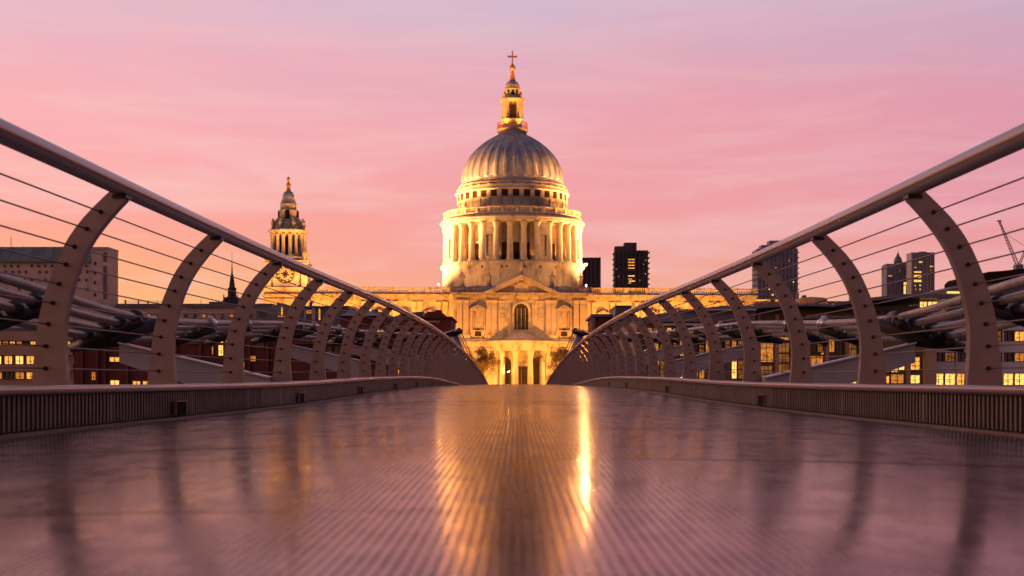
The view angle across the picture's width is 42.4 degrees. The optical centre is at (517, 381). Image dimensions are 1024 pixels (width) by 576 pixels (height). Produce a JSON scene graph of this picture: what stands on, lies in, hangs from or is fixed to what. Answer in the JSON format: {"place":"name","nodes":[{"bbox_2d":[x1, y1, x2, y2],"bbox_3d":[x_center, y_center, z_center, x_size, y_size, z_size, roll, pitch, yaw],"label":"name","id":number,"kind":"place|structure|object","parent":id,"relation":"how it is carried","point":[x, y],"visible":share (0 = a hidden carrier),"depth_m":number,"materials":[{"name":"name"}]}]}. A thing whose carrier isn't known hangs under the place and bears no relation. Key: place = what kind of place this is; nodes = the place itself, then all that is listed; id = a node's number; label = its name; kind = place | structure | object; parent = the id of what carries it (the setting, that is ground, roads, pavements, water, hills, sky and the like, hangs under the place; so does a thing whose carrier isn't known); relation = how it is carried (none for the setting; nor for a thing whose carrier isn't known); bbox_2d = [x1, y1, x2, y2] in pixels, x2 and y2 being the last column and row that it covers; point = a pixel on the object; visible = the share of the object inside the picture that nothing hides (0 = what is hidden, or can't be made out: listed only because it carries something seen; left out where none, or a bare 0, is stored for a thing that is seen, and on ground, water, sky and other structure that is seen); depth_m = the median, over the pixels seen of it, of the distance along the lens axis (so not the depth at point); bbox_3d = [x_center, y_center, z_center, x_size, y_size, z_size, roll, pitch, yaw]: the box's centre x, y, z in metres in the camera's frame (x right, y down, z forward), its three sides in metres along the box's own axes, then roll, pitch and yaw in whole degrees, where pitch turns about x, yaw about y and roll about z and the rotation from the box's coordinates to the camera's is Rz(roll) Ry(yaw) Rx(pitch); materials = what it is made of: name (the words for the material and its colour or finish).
{"place":"outdoors","nodes":[
{"label":"outdoors","id":0,"kind":"place"},
{"bbox_2d":[0,328,73,385],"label":"school building","id":1,"kind":"structure","parent":0,"point":[16,356],"depth_m":104.83,"materials":[{"name":"brick"}]},
{"bbox_2d":[4,356,12,363],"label":"window","id":2,"kind":"structure","parent":1,"relation":"in","point":[7,359],"depth_m":104.95,"materials":[{"name":"yellow"}]},
{"bbox_2d":[4,372,13,378],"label":"window","id":3,"kind":"structure","parent":1,"relation":"in","point":[7,375],"depth_m":104.95,"materials":[{"name":"grey"}]},
{"bbox_2d":[15,356,23,363],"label":"window","id":4,"kind":"structure","parent":1,"relation":"in","point":[18,359],"depth_m":104.95,"materials":[{"name":"yellow"}]},
{"bbox_2d":[15,372,24,378],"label":"window","id":5,"kind":"structure","parent":1,"relation":"in","point":[18,375],"depth_m":104.95,"materials":[{"name":"orange"}]},
{"bbox_2d":[26,356,33,363],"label":"window","id":6,"kind":"structure","parent":1,"relation":"in","point":[29,359],"depth_m":104.95,"materials":[{"name":"yellow"}]},
{"bbox_2d":[291,328,416,380],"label":"red hall","id":7,"kind":"structure","parent":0,"point":[301,370],"depth_m":103.50,"materials":[{"name":"brick"}]},
{"bbox_2d":[0,0,1023,305],"label":"sky","id":8,"kind":"structure","parent":0,"point":[700,135],"materials":[{"name":"pink"}]},
{"bbox_2d":[617,306,756,380],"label":"stepped office","id":9,"kind":"structure","parent":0,"point":[732,370],"depth_m":91.96,"materials":[{"name":"grey"}]},
{"bbox_2d":[660,360,663,376],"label":"window","id":10,"kind":"structure","parent":9,"relation":"in","point":[661,361],"depth_m":91.90,"materials":[{"name":"brown"}]},
{"bbox_2d":[731,360,736,378],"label":"window","id":11,"kind":"structure","parent":9,"relation":"in","point":[733,364],"depth_m":91.97,"materials":[{"name":"yellow"}]},
{"bbox_2d":[738,360,742,378],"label":"window","id":12,"kind":"structure","parent":9,"relation":"in","point":[740,362],"depth_m":91.97,"materials":[{"name":"brown"}]},
{"bbox_2d":[752,294,951,384],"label":"glass fronted office","id":13,"kind":"structure","parent":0,"point":[925,359],"depth_m":92.46,"materials":[{"name":"grey"}]},
{"bbox_2d":[761,365,772,381],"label":"window","id":14,"kind":"structure","parent":13,"relation":"in","point":[764,368],"depth_m":92.46,"materials":[{"name":"yellow"}]},
{"bbox_2d":[761,342,773,362],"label":"window","id":15,"kind":"structure","parent":13,"relation":"in","point":[767,354],"depth_m":92.46,"materials":[{"name":"yellow"}]},
{"bbox_2d":[779,342,789,371],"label":"window","id":16,"kind":"structure","parent":13,"relation":"in","point":[784,352],"depth_m":92.46,"materials":[{"name":"yellow"}]},
{"bbox_2d":[810,341,816,352],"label":"window","id":17,"kind":"structure","parent":13,"relation":"in","point":[813,347],"depth_m":92.46,"materials":[{"name":"grey"}]},
{"bbox_2d":[810,355,823,364],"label":"window","id":18,"kind":"structure","parent":13,"relation":"in","point":[814,361],"depth_m":92.46,"materials":[{"name":"orange"}]},
{"bbox_2d":[829,340,834,352],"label":"window","id":19,"kind":"structure","parent":13,"relation":"in","point":[831,344],"depth_m":92.46,"materials":[{"name":"yellow"}]},
{"bbox_2d":[836,341,842,358],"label":"window","id":20,"kind":"structure","parent":13,"relation":"in","point":[839,344],"depth_m":92.46,"materials":[{"name":"grey"}]},
{"bbox_2d":[849,343,856,354],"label":"window","id":21,"kind":"structure","parent":13,"relation":"in","point":[852,348],"depth_m":92.46,"materials":[{"name":"yellow"}]},
{"bbox_2d":[890,374,904,383],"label":"window","id":22,"kind":"structure","parent":13,"relation":"in","point":[894,378],"depth_m":92.46,"materials":[{"name":"orange"}]},
{"bbox_2d":[911,357,919,369],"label":"window","id":23,"kind":"structure","parent":13,"relation":"in","point":[916,365],"depth_m":92.46,"materials":[{"name":"yellow"}]},
{"bbox_2d":[911,375,919,383],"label":"window","id":24,"kind":"structure","parent":13,"relation":"in","point":[915,379],"depth_m":92.46,"materials":[{"name":"yellow"}]},
{"bbox_2d":[937,319,1023,385],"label":"white office","id":25,"kind":"structure","parent":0,"point":[1012,356],"depth_m":94.89,"materials":[{"name":"stone"}]},
{"bbox_2d":[937,353,943,361],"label":"window","id":26,"kind":"structure","parent":25,"relation":"in","point":[940,356],"depth_m":94.96,"materials":[{"name":"grey"}]},
{"bbox_2d":[937,373,943,384],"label":"window","id":27,"kind":"structure","parent":25,"relation":"in","point":[940,376],"depth_m":94.96,"materials":[{"name":"yellow"}]},
{"bbox_2d":[944,353,954,361],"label":"window","id":28,"kind":"structure","parent":25,"relation":"in","point":[948,357],"depth_m":94.96,"materials":[{"name":"yellow"}]},
{"bbox_2d":[944,373,955,384],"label":"window","id":29,"kind":"structure","parent":25,"relation":"in","point":[949,378],"depth_m":94.96,"materials":[{"name":"yellow"}]},
{"bbox_2d":[956,373,963,384],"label":"window","id":30,"kind":"structure","parent":25,"relation":"in","point":[960,376],"depth_m":94.96,"materials":[{"name":"yellow"}]},
{"bbox_2d":[957,353,965,361],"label":"window","id":31,"kind":"structure","parent":25,"relation":"in","point":[961,357],"depth_m":94.96,"materials":[{"name":"grey"}]},
{"bbox_2d":[1004,331,1012,340],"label":"window","id":32,"kind":"structure","parent":25,"relation":"in","point":[1008,335],"depth_m":94.96,"materials":[{"name":"grey"}]},
{"bbox_2d":[1004,353,1012,361],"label":"window","id":33,"kind":"structure","parent":25,"relation":"in","point":[1008,357],"depth_m":94.96,"materials":[{"name":"grey"}]},
{"bbox_2d":[1003,373,1013,384],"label":"window","id":34,"kind":"structure","parent":25,"relation":"in","point":[1008,377],"depth_m":94.96,"materials":[{"name":"yellow"}]},
{"bbox_2d":[1014,331,1023,340],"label":"window","id":35,"kind":"structure","parent":25,"relation":"in","point":[1018,335],"depth_m":94.96,"materials":[{"name":"yellow"}]},
{"bbox_2d":[1014,353,1023,361],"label":"window","id":36,"kind":"structure","parent":25,"relation":"in","point":[1018,357],"depth_m":94.96,"materials":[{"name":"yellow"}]},
{"bbox_2d":[1014,373,1023,384],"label":"window","id":37,"kind":"structure","parent":25,"relation":"in","point":[1018,377],"depth_m":94.96,"materials":[{"name":"yellow"}]},
{"bbox_2d":[997,220,1023,269],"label":"tower crane","id":38,"kind":"object","parent":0,"point":[1018,265],"visible":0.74,"depth_m":519.66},
{"bbox_3d":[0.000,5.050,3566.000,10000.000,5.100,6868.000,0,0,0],"label":"ground","id":39,"kind":"structure","parent":0,"visible":0},
{"bbox_2d":[0,247,90,327],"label":"office block","id":40,"kind":"structure","parent":39,"relation":"on","point":[22,265],"depth_m":300.00,"materials":[{"name":"stone"}]},
{"bbox_2d":[91,247,118,323],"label":"stair tower","id":41,"kind":"structure","parent":39,"relation":"on","point":[103,282],"depth_m":299.00,"materials":[{"name":"stone"}]},
{"bbox_2d":[74,328,276,384],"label":"red brick building","id":42,"kind":"structure","parent":39,"relation":"on","point":[92,359],"depth_m":104.00,"materials":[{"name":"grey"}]},
{"bbox_2d":[218,345,222,355],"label":"window","id":43,"kind":"structure","parent":42,"relation":"in","point":[220,347],"depth_m":103.96,"materials":[{"name":"yellow"}]},
{"bbox_2d":[112,300,258,320],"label":"terrace building","id":44,"kind":"structure","parent":39,"relation":"on","point":[222,309],"depth_m":250.00,"materials":[{"name":"stone"}]},
{"bbox_2d":[222,267,239,303],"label":"church spire","id":45,"kind":"structure","parent":39,"relation":"on","point":[232,298],"depth_m":329.05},
{"bbox_2d":[256,303,276,320],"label":"plant room","id":46,"kind":"object","parent":39,"relation":"on","point":[266,307],"visible":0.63,"depth_m":240.00,"materials":[{"name":"stone"}]},
{"bbox_2d":[277,302,290,320],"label":"glass block","id":47,"kind":"structure","parent":39,"relation":"on","point":[282,309],"depth_m":225.00,"materials":[{"name":"glass"}]},
{"bbox_2d":[298,306,357,327],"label":"dark office","id":48,"kind":"structure","parent":39,"relation":"on","point":[309,316],"depth_m":215.00,"materials":[{"name":"stone"}]},
{"bbox_2d":[340,309,392,327],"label":"brown roofed house","id":49,"kind":"structure","parent":39,"relation":"on","point":[346,316],"depth_m":205.00,"materials":[{"name":"red brick"}]},
{"bbox_2d":[384,311,425,355],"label":"dark block","id":50,"kind":"structure","parent":39,"relation":"on","point":[388,321],"depth_m":200.00,"materials":[{"name":"red brick"}]},
{"bbox_2d":[420,310,456,367],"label":"red corner block","id":51,"kind":"structure","parent":39,"relation":"on","point":[440,320],"depth_m":190.00,"materials":[{"name":"brick"}]},
{"bbox_2d":[465,346,501,381],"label":"tree","id":52,"kind":"object","parent":39,"relation":"on","point":[483,362],"visible":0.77,"depth_m":334.50,"materials":[{"name":"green plant"}]},
{"bbox_2d":[261,51,757,383],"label":"cathedral","id":53,"kind":"structure","parent":39,"relation":"on","point":[515,295],"depth_m":380.21,"materials":[{"name":"stone"}]},
{"bbox_2d":[475,241,479,259],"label":"drum window","id":54,"kind":"structure","parent":53,"relation":"in","point":[477,244],"depth_m":387.86,"materials":[{"name":"glass"}]},
{"bbox_2d":[470,305,486,330],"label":"pedimented window","id":55,"kind":"structure","parent":53,"relation":"in","point":[477,317],"depth_m":361.00,"materials":[{"name":"stone"}]},
{"bbox_2d":[490,189,497,196],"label":"attic window","id":56,"kind":"structure","parent":53,"relation":"in","point":[493,192],"depth_m":384.19,"materials":[{"name":"glass"}]},
{"bbox_2d":[501,240,506,259],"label":"drum window","id":57,"kind":"structure","parent":53,"relation":"in","point":[503,242],"depth_m":384.28,"materials":[{"name":"glass"}]},
{"bbox_2d":[501,189,508,196],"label":"attic window","id":58,"kind":"structure","parent":53,"relation":"in","point":[504,192],"depth_m":383.53,"materials":[{"name":"glass"}]},
{"bbox_2d":[512,188,519,196],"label":"attic window","id":59,"kind":"structure","parent":53,"relation":"in","point":[515,192],"depth_m":383.44,"materials":[{"name":"glass"}]},
{"bbox_2d":[513,240,520,259],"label":"drum window","id":60,"kind":"structure","parent":53,"relation":"in","point":[516,243],"depth_m":384.19,"materials":[{"name":"glass"}]},
{"bbox_2d":[512,363,527,383],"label":"porch door","id":61,"kind":"structure","parent":53,"relation":"in","point":[522,367],"depth_m":361.88,"materials":[{"name":"wood"}]},
{"bbox_2d":[508,302,534,334],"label":"arched window","id":62,"kind":"structure","parent":53,"relation":"in","point":[521,310],"depth_m":361.88,"materials":[{"name":"glass"}]},
{"bbox_2d":[523,189,530,196],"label":"attic window","id":63,"kind":"structure","parent":53,"relation":"in","point":[526,192],"depth_m":383.91,"materials":[{"name":"glass"}]},
{"bbox_2d":[527,240,530,259],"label":"drum window","id":64,"kind":"structure","parent":53,"relation":"in","point":[528,241],"depth_m":384.84,"materials":[{"name":"glass"}]},
{"bbox_2d":[552,242,555,260],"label":"drum window","id":65,"kind":"structure","parent":53,"relation":"in","point":[553,243],"depth_m":389.86,"materials":[{"name":"glass"}]},
{"bbox_2d":[557,305,571,331],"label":"pedimented window","id":66,"kind":"structure","parent":53,"relation":"in","point":[562,316],"depth_m":362.41,"materials":[{"name":"stone"}]},
{"bbox_2d":[536,347,568,379],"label":"tree","id":67,"kind":"object","parent":39,"relation":"on","point":[557,355],"visible":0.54,"depth_m":334.12,"materials":[{"name":"brown plant"}]},
{"bbox_2d":[582,257,600,292],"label":"tower block","id":68,"kind":"structure","parent":39,"relation":"on","point":[591,273],"depth_m":648.70,"materials":[{"name":"concrete"}]},
{"bbox_2d":[585,314,612,361],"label":"grey topped block","id":69,"kind":"structure","parent":39,"relation":"on","point":[595,321],"depth_m":185.00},
{"bbox_2d":[609,305,632,354],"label":"wedge block","id":70,"kind":"structure","parent":39,"relation":"on","point":[616,310],"depth_m":180.00,"materials":[{"name":"stone"}]},
{"bbox_2d":[612,243,649,292],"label":"tower block","id":71,"kind":"structure","parent":39,"relation":"on","point":[631,263],"depth_m":899.74,"materials":[{"name":"concrete"}]},
{"bbox_2d":[753,299,778,305],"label":"skyline terrace","id":72,"kind":"structure","parent":39,"relation":"on","point":[773,302],"depth_m":420.00,"materials":[{"name":"brown"}]},
{"bbox_2d":[752,241,799,298],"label":"tower block","id":73,"kind":"structure","parent":39,"relation":"on","point":[785,259],"depth_m":899.61,"materials":[{"name":"grey concrete"}]},
{"bbox_2d":[795,293,826,303],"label":"domed roof block","id":74,"kind":"structure","parent":39,"relation":"on","point":[803,299],"depth_m":400.00,"materials":[{"name":"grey metal"}]},
{"bbox_2d":[882,262,905,295],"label":"tower block","id":75,"kind":"structure","parent":39,"relation":"on","point":[894,274],"depth_m":1199.22,"materials":[{"name":"grey concrete"}]},
{"bbox_2d":[894,253,902,263],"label":"distant dome tower","id":76,"kind":"structure","parent":39,"relation":"on","point":[897,259],"depth_m":1497.17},
{"bbox_2d":[906,252,934,305],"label":"tower block","id":77,"kind":"structure","parent":39,"relation":"on","point":[922,284],"depth_m":1149.61,"materials":[{"name":"grey glass"}]},
{"bbox_2d":[923,285,964,318],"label":"lit pavilion","id":78,"kind":"structure","parent":39,"relation":"on","point":[954,292],"depth_m":300.00,"materials":[{"name":"stone"}]},
{"bbox_2d":[944,268,1023,301],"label":"black roofed hall","id":79,"kind":"structure","parent":39,"relation":"on","point":[991,275],"depth_m":329.00,"materials":[{"name":"stone"}]},
{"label":"deck underframe","id":80,"kind":"object","parent":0,"visible":0},
{"bbox_2d":[0,384,1023,575],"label":"bridge deck","id":81,"kind":"structure","parent":80,"relation":"on","point":[517,480],"depth_m":2.00,"materials":[{"name":"metal"}]},
{"bbox_2d":[0,376,460,438],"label":"kerb edging","id":82,"kind":"object","parent":81,"relation":"on","point":[29,410],"visible":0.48,"depth_m":6.88,"materials":[{"name":"metal"}]},
{"bbox_2d":[0,118,487,384],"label":"bridge railing","id":83,"kind":"object","parent":82,"relation":"attached to","point":[51,362],"visible":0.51,"depth_m":7.67,"materials":[{"name":"metal"}]},
{"bbox_2d":[574,376,1023,437],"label":"kerb edging","id":84,"kind":"object","parent":81,"relation":"on","point":[994,409],"visible":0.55,"depth_m":7.01,"materials":[{"name":"metal"}]},
{"bbox_2d":[546,123,1023,384],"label":"bridge railing","id":85,"kind":"object","parent":84,"relation":"attached to","point":[983,365],"visible":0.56,"depth_m":7.67,"materials":[{"name":"metal"}]},
{"label":"river","id":86,"kind":"structure","parent":0,"visible":0},
{"bbox_2d":[449,328,584,360],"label":"bridge pier","id":87,"kind":"structure","parent":86,"relation":"in","point":[456,339],"depth_m":71.80,"materials":[{"name":"paint"}]},
{"bbox_2d":[15,320,417,341],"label":"suspension cable","id":88,"kind":"object","parent":87,"relation":"attached to","point":[71,333],"visible":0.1,"depth_m":12.14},
{"bbox_2d":[0,301,464,350],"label":"suspension cable","id":89,"kind":"object","parent":87,"relation":"attached to","point":[8,307],"visible":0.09,"depth_m":10.62,"materials":[{"name":"metal"}]},
{"bbox_2d":[0,287,468,354],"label":"suspension cable","id":90,"kind":"object","parent":87,"relation":"attached to","point":[83,315],"visible":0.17,"depth_m":10.31,"materials":[{"name":"metal"}]},
{"bbox_2d":[0,273,472,358],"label":"suspension cable","id":91,"kind":"object","parent":87,"relation":"attached to","point":[17,282],"visible":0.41,"depth_m":10.26,"materials":[{"name":"metal"}]},
{"bbox_2d":[0,292,43,330],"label":"cable clamp","id":92,"kind":"object","parent":91,"relation":"attached to","point":[25,312],"visible":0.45,"depth_m":9.01,"materials":[{"name":"metal"}]},
{"bbox_2d":[69,310,271,383],"bbox_3d":[-2.894,-0.175,11.000,1.669,0.830,0.300,0,0,0],"label":"outrigger arm","id":93,"kind":"object","parent":91,"relation":"attached to","point":[121,341],"visible":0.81,"depth_m":10.95},
{"bbox_2d":[175,315,217,345],"bbox_3d":[-3.368,-0.505,13.611,0.532,0.347,0.313,0,0,0],"label":"cable clamp","id":94,"kind":"object","parent":91,"relation":"attached to","point":[199,332],"visible":0.4,"depth_m":13.56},
{"bbox_2d":[206,320,251,345],"bbox_3d":[-3.368,-0.582,15.412,0.532,0.347,0.215,0,0,0],"label":"cable clamp","id":95,"kind":"object","parent":91,"relation":"attached to","point":[218,338],"visible":0.29,"depth_m":15.36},
{"bbox_2d":[292,321,317,340],"bbox_3d":[-3.368,-0.768,20.490,0.532,0.347,0.272,0,0,0],"label":"cable clamp","id":96,"kind":"object","parent":91,"relation":"attached to","point":[303,333],"visible":0.35,"depth_m":20.46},
{"bbox_2d":[251,324,370,377],"bbox_3d":[-2.894,-0.430,18.500,1.669,0.880,0.300,0,0,0],"label":"outrigger arm","id":97,"kind":"object","parent":91,"relation":"attached to","point":[331,361],"visible":0.45,"depth_m":18.45},
{"bbox_2d":[312,325,342,343],"bbox_3d":[-3.368,-0.835,23.433,0.532,0.347,0.320,0,0,0],"label":"cable clamp","id":98,"kind":"object","parent":91,"relation":"attached to","point":[336,332],"visible":0.34,"depth_m":23.36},
{"bbox_2d":[328,328,409,367],"bbox_3d":[-2.894,-0.620,26.000,1.669,0.880,0.300,0,0,0],"label":"outrigger arm","id":99,"kind":"object","parent":91,"relation":"attached to","point":[355,350],"visible":0.37,"depth_m":25.95},
{"bbox_2d":[373,331,416,367],"bbox_3d":[-2.894,-0.523,33.500,1.669,1.534,0.300,0,0,0],"label":"outrigger arm","id":100,"kind":"object","parent":91,"relation":"attached to","point":[393,336],"visible":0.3,"depth_m":33.45},
{"bbox_2d":[561,275,1023,359],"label":"suspension cable","id":101,"kind":"object","parent":87,"relation":"attached to","point":[1013,283],"visible":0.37,"depth_m":10.47,"materials":[{"name":"metal"}]},
{"bbox_2d":[636,331,661,352],"bbox_3d":[2.894,-0.523,33.500,1.669,1.534,0.300,0,0,0],"label":"outrigger arm","id":102,"kind":"object","parent":101,"relation":"attached to","point":[640,336],"visible":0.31,"depth_m":33.45},
{"bbox_2d":[663,324,782,377],"bbox_3d":[2.894,-0.430,18.500,1.669,0.880,0.300,0,0,0],"label":"outrigger arm","id":103,"kind":"object","parent":101,"relation":"attached to","point":[702,361],"visible":0.42,"depth_m":18.45},
{"bbox_2d":[816,315,858,345],"bbox_3d":[3.368,-0.505,13.621,0.532,0.347,0.311,0,0,0],"label":"cable clamp","id":104,"kind":"object","parent":101,"relation":"attached to","point":[834,332],"visible":0.46,"depth_m":13.56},
{"bbox_2d":[762,310,965,383],"bbox_3d":[2.894,-0.175,11.000,1.669,0.830,0.300,0,0,0],"label":"outrigger arm","id":105,"kind":"object","parent":101,"relation":"attached to","point":[926,339],"visible":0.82,"depth_m":10.95},
{"bbox_2d":[990,292,1023,326],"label":"cable clamp","id":106,"kind":"object","parent":101,"relation":"attached to","point":[1008,312],"visible":0.44,"depth_m":9.01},
{"bbox_2d":[567,320,1018,362],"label":"suspension cable","id":107,"kind":"object","parent":87,"relation":"attached to","point":[962,333],"visible":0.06,"depth_m":12.18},
{"bbox_2d":[564,303,1023,363],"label":"suspension cable","id":108,"kind":"object","parent":87,"relation":"attached to","point":[957,323],"visible":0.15,"depth_m":10.82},
{"bbox_2d":[566,290,1023,353],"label":"suspension cable","id":109,"kind":"object","parent":87,"relation":"attached to","point":[950,315],"visible":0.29,"depth_m":10.43,"materials":[{"name":"metal"}]},
{"bbox_2d":[625,328,705,367],"bbox_3d":[2.894,-0.620,26.000,1.669,0.880,0.300,0,0,0],"label":"outrigger arm","id":110,"kind":"object","parent":109,"relation":"attached to","point":[678,349],"visible":0.4,"depth_m":25.95},
{"bbox_2d":[692,325,721,342],"bbox_3d":[3.368,-0.835,23.420,0.532,0.347,0.250,0,0,0],"label":"cable clamp","id":111,"kind":"object","parent":109,"relation":"attached to","point":[698,333],"visible":0.27,"depth_m":23.36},
{"bbox_2d":[716,321,741,340],"bbox_3d":[3.368,-0.768,20.541,0.532,0.347,0.290,0,0,0],"label":"cable clamp","id":112,"kind":"object","parent":109,"relation":"attached to","point":[731,333],"visible":0.35,"depth_m":20.46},
{"bbox_2d":[782,320,828,345],"bbox_3d":[3.368,-0.582,15.428,0.532,0.347,0.210,0,0,0],"label":"cable clamp","id":113,"kind":"object","parent":109,"relation":"attached to","point":[815,338],"visible":0.28,"depth_m":15.36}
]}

